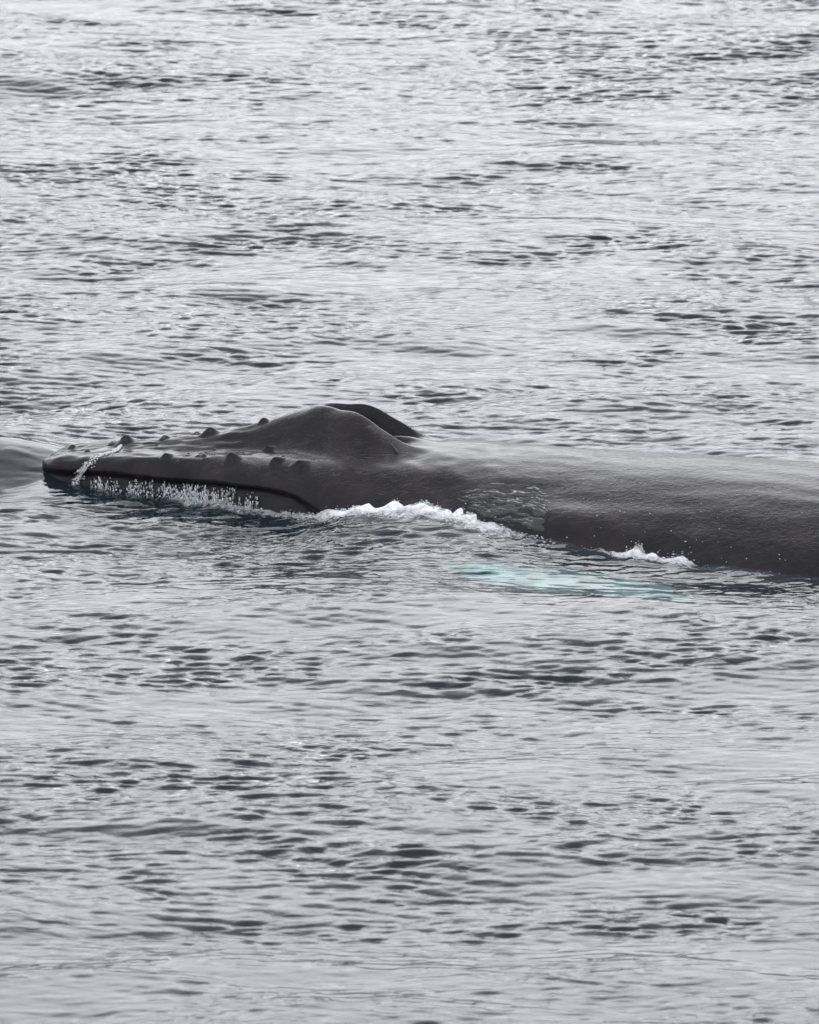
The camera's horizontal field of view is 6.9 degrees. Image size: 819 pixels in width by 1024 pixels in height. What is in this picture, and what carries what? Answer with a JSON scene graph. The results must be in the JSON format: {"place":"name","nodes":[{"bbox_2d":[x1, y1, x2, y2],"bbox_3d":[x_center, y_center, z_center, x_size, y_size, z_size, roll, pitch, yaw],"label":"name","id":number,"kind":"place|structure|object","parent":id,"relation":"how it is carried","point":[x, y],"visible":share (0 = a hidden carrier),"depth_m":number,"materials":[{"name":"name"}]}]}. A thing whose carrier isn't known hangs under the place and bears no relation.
{"place":"outdoors","nodes":[
{"label":"outdoors","id":0,"kind":"place"},
{"bbox_2d":[0,0,818,1023],"bbox_3d":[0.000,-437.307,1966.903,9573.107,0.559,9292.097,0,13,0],"label":"sea","id":1,"kind":"structure","parent":0,"point":[390,762],"depth_m":56.57,"materials":[{"name":"grey liquid"}]},
{"bbox_2d":[173,496,303,515],"bbox_3d":[-1.457,-0.056,57.872,1.305,0.106,0.127,7,15,27],"label":"foam","id":2,"kind":"object","parent":1,"relation":"on","point":[226,500],"visible":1,"depth_m":57.95,"materials":[{"name":"white"}]},
{"bbox_2d":[297,498,554,543],"bbox_3d":[0.093,0.064,57.031,2.454,0.302,0.666,5,14,21],"label":"foam","id":3,"kind":"object","parent":1,"relation":"on","point":[425,502],"visible":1,"depth_m":57.19,"materials":[{"name":"white"}]},
{"bbox_2d":[42,403,818,576],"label":"humpback whale","id":4,"kind":"object","parent":1,"relation":"in","point":[316,459],"visible":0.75,"depth_m":57.37},
{"bbox_2d":[72,444,121,484],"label":"running water","id":5,"kind":"structure","parent":4,"relation":"attached to","point":[100,455],"depth_m":58.53,"materials":[{"name":"white liquid"}]},
{"bbox_2d":[91,476,257,509],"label":"running water","id":6,"kind":"structure","parent":4,"relation":"attached to","point":[195,495],"depth_m":58.10,"materials":[{"name":"white liquid"}]},
{"bbox_2d":[456,483,550,530],"bbox_3d":[0.779,-0.072,57.011,0.905,0.311,0.517,4,13,16],"label":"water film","id":7,"kind":"object","parent":4,"relation":"on","point":[529,522],"visible":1,"depth_m":56.94,"materials":[{"name":"grey liquid"}]},
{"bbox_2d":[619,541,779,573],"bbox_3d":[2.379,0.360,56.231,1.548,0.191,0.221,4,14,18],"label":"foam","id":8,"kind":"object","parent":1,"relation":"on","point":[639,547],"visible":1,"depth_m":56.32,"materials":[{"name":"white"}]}
]}

